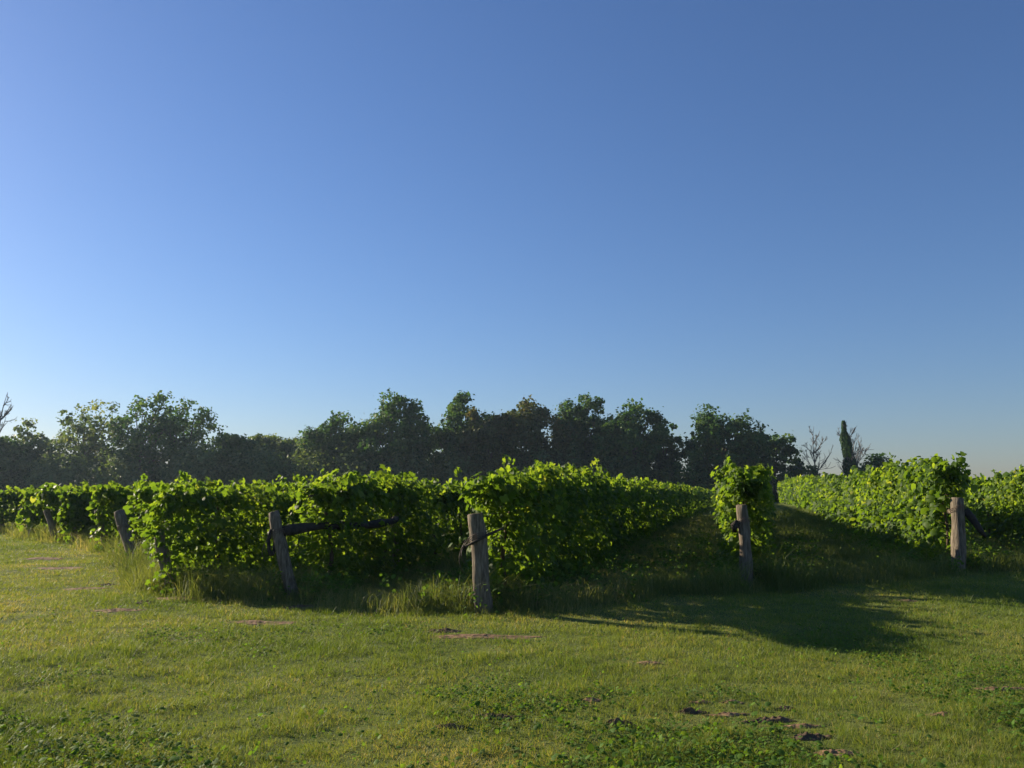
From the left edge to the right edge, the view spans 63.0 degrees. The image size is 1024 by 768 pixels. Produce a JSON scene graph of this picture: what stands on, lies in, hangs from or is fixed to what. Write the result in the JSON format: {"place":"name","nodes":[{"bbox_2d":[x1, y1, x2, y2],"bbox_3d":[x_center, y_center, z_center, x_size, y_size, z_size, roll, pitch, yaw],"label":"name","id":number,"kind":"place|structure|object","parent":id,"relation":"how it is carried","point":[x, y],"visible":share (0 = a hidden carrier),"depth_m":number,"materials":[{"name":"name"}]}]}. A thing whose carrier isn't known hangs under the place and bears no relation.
{"place":"outdoors","nodes":[
{"label":"outdoors","id":0,"kind":"place"},
{"bbox_2d":[0,502,1023,767],"bbox_3d":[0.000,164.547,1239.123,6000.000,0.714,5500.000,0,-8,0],"label":"ground","id":1,"kind":"structure","parent":0,"point":[380,712],"depth_m":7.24,"materials":[{"name":"green plant"}]},
{"bbox_2d":[0,392,16,431],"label":"bare tree","id":2,"kind":"object","parent":1,"relation":"on","point":[5,414],"visible":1,"depth_m":112.45,"materials":[{"name":"grey plant"}]},
{"bbox_2d":[0,435,43,490],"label":"broadleaf tree","id":3,"kind":"object","parent":1,"relation":"on","point":[16,473],"visible":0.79,"depth_m":116.03,"materials":[{"name":"green plant"}]},
{"bbox_2d":[4,418,68,483],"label":"broadleaf tree","id":4,"kind":"object","parent":1,"relation":"on","point":[43,442],"visible":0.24,"depth_m":120.97,"materials":[{"name":"green plant"}]},
{"bbox_2d":[25,557,63,559],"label":"soil patch","id":5,"kind":"object","parent":1,"relation":"on","point":[46,558],"visible":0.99,"depth_m":20.63,"materials":[{"name":"brown soil"}]},
{"bbox_2d":[43,509,57,541],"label":"vineyard post","id":6,"kind":"object","parent":1,"relation":"on","point":[49,518],"visible":0.69,"depth_m":27.52,"materials":[{"name":"grey wood"}]},
{"bbox_2d":[39,567,82,569],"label":"soil patch","id":7,"kind":"object","parent":1,"relation":"on","point":[52,568],"visible":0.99,"depth_m":18.10,"materials":[{"name":"brown soil"}]},
{"bbox_2d":[15,482,111,531],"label":"vine row","id":8,"kind":"object","parent":1,"relation":"on","point":[32,517],"visible":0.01,"depth_m":30.54,"materials":[{"name":"green plant"}]},
{"bbox_2d":[0,483,129,528],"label":"vine row","id":9,"kind":"object","parent":1,"relation":"on","point":[10,497],"visible":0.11,"depth_m":34.72,"materials":[{"name":"green plant"}]},
{"bbox_2d":[68,514,78,543],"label":"vineyard post","id":10,"kind":"object","parent":1,"relation":"on","point":[76,533],"visible":0.28,"depth_m":26.40,"materials":[{"name":"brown wood"}]},
{"bbox_2d":[65,587,114,590],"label":"soil patch","id":11,"kind":"object","parent":1,"relation":"on","point":[87,587],"visible":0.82,"depth_m":14.47,"materials":[{"name":"brown soil"}]},
{"bbox_2d":[52,398,137,480],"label":"broadleaf tree","id":12,"kind":"object","parent":1,"relation":"on","point":[89,434],"visible":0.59,"depth_m":123.10,"materials":[{"name":"green plant"}]},
{"bbox_2d":[94,509,110,546],"bbox_3d":[-11.215,4.112,22.906,0.580,1.355,0.225,0,-8,0],"label":"vineyard post","id":13,"kind":"object","parent":1,"relation":"on","point":[102,535],"visible":0.34,"depth_m":22.83,"materials":[{"name":"grey wood"}]},
{"bbox_2d":[96,583,115,585],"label":"soil patch","id":14,"kind":"object","parent":1,"relation":"on","point":[108,584],"visible":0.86,"depth_m":15.07,"materials":[{"name":"brown soil"}]},
{"bbox_2d":[94,608,147,612],"bbox_3d":[-5.471,3.140,11.605,0.738,0.033,0.427,-2,-8,16],"label":"soil patch","id":15,"kind":"object","parent":1,"relation":"on","point":[116,610],"visible":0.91,"depth_m":11.57,"materials":[{"name":"brown soil"}]},
{"bbox_2d":[114,509,136,558],"bbox_3d":[-8.392,3.483,18.280,0.728,1.466,0.272,0,-8,0],"label":"vineyard post","id":16,"kind":"object","parent":1,"relation":"on","point":[121,520],"visible":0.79,"depth_m":18.23,"materials":[{"name":"grey wood"}]},
{"bbox_2d":[56,480,206,541],"bbox_3d":[-5.988,7.686,54.691,1.696,2.384,60.315,-2,-8,15],"label":"vine row","id":17,"kind":"object","parent":1,"relation":"on","point":[75,502],"visible":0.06,"depth_m":26.25,"materials":[{"name":"green plant"}]},
{"bbox_2d":[30,479,255,533],"bbox_3d":[-7.400,7.811,55.231,1.709,2.252,59.155,-2,-8,15],"label":"vine row","id":18,"kind":"object","parent":1,"relation":"on","point":[51,499],"visible":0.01,"depth_m":27.31,"materials":[{"name":"green plant"}]},
{"bbox_2d":[106,390,185,481],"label":"broadleaf tree","id":19,"kind":"object","parent":1,"relation":"on","point":[137,439],"visible":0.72,"depth_m":118.39,"materials":[{"name":"green plant"}]},
{"bbox_2d":[154,529,176,593],"bbox_3d":[-5.705,2.998,13.804,0.490,1.197,0.210,0,-8,0],"label":"vineyard post","id":20,"kind":"object","parent":1,"relation":"on","point":[165,551],"visible":0.34,"depth_m":13.76,"materials":[{"name":"grey wood"}]},
{"bbox_2d":[157,596,196,599],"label":"soil patch","id":21,"kind":"object","parent":1,"relation":"on","point":[172,598],"visible":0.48,"depth_m":13.04,"materials":[{"name":"brown soil"}]},
{"bbox_2d":[86,479,284,549],"bbox_3d":[-2.823,7.495,52.907,1.620,2.332,63.661,-2,-8,15],"label":"vine row","id":22,"kind":"object","parent":1,"relation":"on","point":[108,498],"visible":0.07,"depth_m":22.82,"materials":[{"name":"green plant"}]},
{"bbox_2d":[149,397,227,468],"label":"broadleaf tree","id":23,"kind":"object","parent":1,"relation":"on","point":[193,436],"visible":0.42,"depth_m":122.71,"materials":[{"name":"green plant"}]},
{"bbox_2d":[198,432,265,485],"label":"broadleaf tree","id":24,"kind":"object","parent":1,"relation":"on","point":[227,443],"visible":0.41,"depth_m":115.92,"materials":[{"name":"green plant"}]},
{"bbox_2d":[227,620,295,624],"bbox_3d":[-3.182,3.028,10.611,0.900,0.037,0.341,-1,-8,9],"label":"soil patch","id":25,"kind":"object","parent":1,"relation":"on","point":[252,622],"visible":0.82,"depth_m":10.58,"materials":[{"name":"brown soil"}]},
{"bbox_2d":[247,433,286,463],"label":"broadleaf tree","id":26,"kind":"object","parent":1,"relation":"on","point":[259,438],"visible":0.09,"depth_m":124.22,"materials":[{"name":"green plant"}]},
{"bbox_2d":[123,473,447,555],"bbox_3d":[0.767,7.228,50.906,1.629,2.299,68.116,-2,-8,15],"label":"vine row","id":27,"kind":"object","parent":1,"relation":"on","point":[145,494],"visible":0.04,"depth_m":18.94,"materials":[{"name":"green plant"}]},
{"bbox_2d":[266,436,308,481],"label":"broadleaf tree","id":28,"kind":"object","parent":1,"relation":"on","point":[285,444],"visible":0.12,"depth_m":121.81,"materials":[{"name":"green plant"}]},
{"bbox_2d":[283,604,313,608],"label":"soil patch","id":29,"kind":"object","parent":1,"relation":"on","point":[299,606],"visible":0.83,"depth_m":11.96,"materials":[{"name":"brown soil"}]},
{"bbox_2d":[127,470,488,593],"bbox_3d":[5.542,7.742,54.370,1.837,2.328,85.629,-2,-8,15],"label":"vine row","id":30,"kind":"object","parent":1,"relation":"on","point":[226,522],"visible":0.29,"depth_m":14.61,"materials":[{"name":"green plant"}]},
{"bbox_2d":[290,410,364,482],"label":"broadleaf tree","id":31,"kind":"object","parent":1,"relation":"on","point":[317,439],"visible":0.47,"depth_m":118.95,"materials":[{"name":"green plant"}]},
{"bbox_2d":[262,510,398,599],"bbox_3d":[-2.824,2.904,14.131,0.543,1.557,3.154,-5,-9,32],"label":"vineyard post","id":32,"kind":"object","parent":1,"relation":"on","point":[278,532],"visible":0.92,"depth_m":13.03,"materials":[{"name":"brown wood"}]},
{"bbox_2d":[351,387,438,481],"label":"broadleaf tree","id":33,"kind":"object","parent":1,"relation":"on","point":[407,435],"visible":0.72,"depth_m":116.21,"materials":[{"name":"green plant"}]},
{"bbox_2d":[392,497,399,567],"bbox_3d":[-2.347,3.062,16.883,0.194,1.724,0.152,0,-8,0],"label":"line post","id":34,"kind":"object","parent":1,"relation":"on","point":[393,555],"visible":0.09,"depth_m":16.80,"materials":[{"name":"brown wood"}]},
{"bbox_2d":[287,464,508,589],"bbox_3d":[7.935,7.681,54.155,1.743,2.406,85.906,-2,-8,15],"label":"vine row","id":35,"kind":"object","parent":1,"relation":"on","point":[360,498],"visible":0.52,"depth_m":15.34,"materials":[{"name":"green plant"}]},
{"bbox_2d":[20,438,775,503],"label":"undergrowth","id":36,"kind":"object","parent":1,"relation":"on","point":[191,465],"visible":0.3,"depth_m":113.75,"materials":[{"name":"green plant"}]},
{"bbox_2d":[423,628,460,633],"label":"soil patch","id":37,"kind":"object","parent":1,"relation":"on","point":[446,630],"visible":0.85,"depth_m":9.73,"materials":[{"name":"brown soil"}]},
{"bbox_2d":[436,723,468,728],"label":"soil patch","id":38,"kind":"object","parent":1,"relation":"on","point":[455,726],"visible":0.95,"depth_m":5.68,"materials":[{"name":"brown soil"}]},
{"bbox_2d":[424,390,503,484],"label":"broadleaf tree","id":39,"kind":"object","parent":1,"relation":"on","point":[446,437],"visible":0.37,"depth_m":118.86,"materials":[{"name":"green plant"}]},
{"bbox_2d":[459,513,502,613],"bbox_3d":[-0.420,2.526,11.382,0.605,1.522,0.308,0,-8,0],"label":"vineyard post","id":40,"kind":"object","parent":1,"relation":"on","point":[478,535],"visible":0.94,"depth_m":11.33,"materials":[{"name":"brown wood"}]},
{"bbox_2d":[430,633,540,639],"bbox_3d":[-0.278,2.824,9.350,1.410,0.040,0.330,0,-8,0],"label":"soil patch","id":41,"kind":"object","parent":1,"relation":"on","point":[457,636],"visible":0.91,"depth_m":9.31,"materials":[{"name":"brown soil"}]},
{"bbox_2d":[457,407,517,479],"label":"broadleaf tree","id":42,"kind":"object","parent":1,"relation":"on","point":[481,439],"visible":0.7,"depth_m":115.20,"materials":[{"name":"green plant"}]},
{"bbox_2d":[468,712,526,719],"bbox_3d":[-0.103,2.371,5.969,0.458,0.042,0.113,0,-8,0],"label":"soil patch","id":43,"kind":"object","parent":1,"relation":"on","point":[497,715],"visible":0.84,"depth_m":5.95,"materials":[{"name":"brown soil"}]},
{"bbox_2d":[0,506,1023,618],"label":"tall grass","id":44,"kind":"structure","parent":1,"relation":"on","point":[139,571],"depth_m":14.51,"materials":[{"name":"green plant"}]},
{"bbox_2d":[0,594,1023,767],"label":"clover","id":45,"kind":"object","parent":1,"relation":"on","point":[625,740],"visible":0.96,"depth_m":5.67,"materials":[{"name":"green plant"}]},
{"bbox_2d":[499,394,579,470],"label":"broadleaf tree","id":46,"kind":"object","parent":1,"relation":"on","point":[530,420],"visible":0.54,"depth_m":117.04,"materials":[{"name":"green plant"}]},
{"bbox_2d":[550,392,611,474],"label":"broadleaf tree","id":47,"kind":"object","parent":1,"relation":"on","point":[580,419],"visible":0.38,"depth_m":120.65,"materials":[{"name":"green plant"}]},
{"bbox_2d":[448,454,715,605],"bbox_3d":[11.098,7.501,53.193,1.754,2.571,88.026,-2,-8,15],"label":"vine row","id":48,"kind":"object","parent":1,"relation":"on","point":[570,512],"visible":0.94,"depth_m":14.15,"materials":[{"name":"green plant"}]},
{"bbox_2d":[583,697,600,702],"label":"soil patch","id":49,"kind":"object","parent":1,"relation":"on","point":[591,700],"visible":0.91,"depth_m":6.44,"materials":[{"name":"brown soil"}]},
{"bbox_2d":[604,717,636,726],"bbox_3d":[0.744,2.340,5.789,0.248,0.059,0.071,0,-8,0],"label":"soil patch","id":50,"kind":"object","parent":1,"relation":"on","point":[610,721],"visible":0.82,"depth_m":5.78,"materials":[{"name":"brown soil"}]},
{"bbox_2d":[585,398,685,483],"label":"broadleaf tree","id":51,"kind":"object","parent":1,"relation":"on","point":[625,430],"visible":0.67,"depth_m":115.36,"materials":[{"name":"green plant"}]},
{"bbox_2d":[636,661,664,664],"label":"soil patch","id":52,"kind":"object","parent":1,"relation":"on","point":[646,662],"visible":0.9,"depth_m":7.82,"materials":[{"name":"brown soil"}]},
{"bbox_2d":[651,422,683,481],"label":"broadleaf tree","id":53,"kind":"object","parent":1,"relation":"on","point":[665,461],"visible":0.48,"depth_m":118.24,"materials":[{"name":"green plant"}]},
{"bbox_2d":[664,450,715,489],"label":"shrub","id":54,"kind":"object","parent":1,"relation":"on","point":[689,479],"visible":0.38,"depth_m":110.09,"materials":[{"name":"green plant"}]},
{"bbox_2d":[675,707,709,713],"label":"soil patch","id":55,"kind":"object","parent":1,"relation":"on","point":[689,710],"visible":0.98,"depth_m":6.11,"materials":[{"name":"brown soil"}]},
{"bbox_2d":[691,700,711,703],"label":"soil patch","id":56,"kind":"object","parent":1,"relation":"on","point":[696,702],"visible":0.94,"depth_m":6.38,"materials":[{"name":"brown soil"}]},
{"bbox_2d":[702,712,750,716],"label":"soil patch","id":57,"kind":"object","parent":1,"relation":"on","point":[731,714],"visible":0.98,"depth_m":6.03,"materials":[{"name":"brown soil"}]},
{"bbox_2d":[679,403,774,491],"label":"broadleaf tree","id":58,"kind":"object","parent":1,"relation":"on","point":[743,447],"visible":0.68,"depth_m":112.94,"materials":[{"name":"green plant"}]},
{"bbox_2d":[719,700,744,703],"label":"soil patch","id":59,"kind":"object","parent":1,"relation":"on","point":[731,702],"visible":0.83,"depth_m":6.38,"materials":[{"name":"brown soil"}]},
{"bbox_2d":[731,504,752,587],"bbox_3d":[3.965,2.887,14.417,0.386,1.600,0.238,0,-8,0],"label":"vineyard post","id":60,"kind":"object","parent":1,"relation":"on","point":[741,523],"visible":0.84,"depth_m":14.37,"materials":[{"name":"grey wood"}]},
{"bbox_2d":[710,456,779,578],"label":"vine row","id":61,"kind":"object","parent":1,"relation":"on","point":[750,487],"visible":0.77,"depth_m":15.13,"materials":[{"name":"green plant"}]},
{"bbox_2d":[739,715,797,722],"bbox_3d":[1.790,2.353,5.862,0.418,0.044,0.109,0,-8,0],"label":"soil patch","id":62,"kind":"object","parent":1,"relation":"on","point":[777,719],"visible":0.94,"depth_m":5.84,"materials":[{"name":"brown soil"}]},
{"bbox_2d":[755,431,806,501],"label":"broadleaf tree","id":63,"kind":"object","parent":1,"relation":"on","point":[784,451],"visible":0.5,"depth_m":115.82,"materials":[{"name":"green plant"}]},
{"bbox_2d":[774,706,796,711],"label":"soil patch","id":64,"kind":"object","parent":1,"relation":"on","point":[783,708],"visible":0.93,"depth_m":6.17,"materials":[{"name":"brown soil"}]},
{"bbox_2d":[773,465,822,501],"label":"shrub","id":65,"kind":"object","parent":1,"relation":"on","point":[813,471],"visible":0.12,"depth_m":110.91,"materials":[{"name":"green plant"}]},
{"bbox_2d":[784,723,825,728],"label":"soil patch","id":66,"kind":"object","parent":1,"relation":"on","point":[804,725],"visible":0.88,"depth_m":5.67,"materials":[{"name":"brown soil"}]},
{"bbox_2d":[790,732,835,740],"bbox_3d":[1.942,2.287,5.439,0.332,0.047,0.117,0,-8,0],"label":"soil patch","id":67,"kind":"object","parent":1,"relation":"on","point":[807,736],"visible":0.96,"depth_m":5.42,"materials":[{"name":"brown soil"}]},
{"bbox_2d":[793,427,834,476],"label":"bare tree","id":68,"kind":"object","parent":1,"relation":"on","point":[813,453],"visible":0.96,"depth_m":111.43,"materials":[{"name":"plant"}]},
{"bbox_2d":[814,749,858,756],"bbox_3d":[1.995,2.260,5.126,0.286,0.029,0.124,0,-8,0],"label":"soil patch","id":69,"kind":"object","parent":1,"relation":"on","point":[837,752],"visible":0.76,"depth_m":5.11,"materials":[{"name":"brown soil"}]},
{"bbox_2d":[834,420,873,475],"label":"ivy covered tree","id":70,"kind":"object","parent":1,"relation":"on","point":[850,459],"visible":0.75,"depth_m":109.45,"materials":[{"name":"green plant"}]},
{"bbox_2d":[853,452,893,471],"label":"shrub","id":71,"kind":"object","parent":1,"relation":"on","point":[876,459],"visible":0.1,"depth_m":104.23,"materials":[{"name":"green plant"}]},
{"bbox_2d":[777,451,983,566],"bbox_3d":[20.010,7.348,56.458,1.610,3.535,81.330,-2,-8,15],"label":"vine row","id":72,"kind":"object","parent":1,"relation":"on","point":[881,502],"visible":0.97,"depth_m":22.50,"materials":[{"name":"green plant"}]},
{"bbox_2d":[892,599,917,601],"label":"soil patch","id":73,"kind":"object","parent":1,"relation":"on","point":[909,600],"visible":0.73,"depth_m":12.67,"materials":[{"name":"brown soil"}]},
{"bbox_2d":[925,711,960,716],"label":"soil patch","id":74,"kind":"object","parent":1,"relation":"on","point":[943,712],"visible":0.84,"depth_m":5.98,"materials":[{"name":"brown soil"}]},
{"bbox_2d":[924,497,986,571],"bbox_3d":[9.842,3.519,19.530,0.766,1.740,4.325,-1,-8,8],"label":"vineyard post","id":75,"kind":"object","parent":1,"relation":"on","point":[957,512],"visible":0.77,"depth_m":17.52,"materials":[{"name":"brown wood"}]},
{"bbox_2d":[943,464,1023,545],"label":"vine row","id":76,"kind":"object","parent":1,"relation":"on","point":[999,497],"visible":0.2,"depth_m":25.36,"materials":[{"name":"green plant"}]},
{"bbox_2d":[974,686,1023,690],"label":"soil patch","id":77,"kind":"object","parent":1,"relation":"on","point":[1002,689],"visible":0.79,"depth_m":6.86,"materials":[{"name":"brown soil"}]},
{"bbox_2d":[0,0,1023,483],"label":"sky","id":78,"kind":"structure","parent":0,"point":[274,216],"materials":[{"name":"blue"}]}
]}

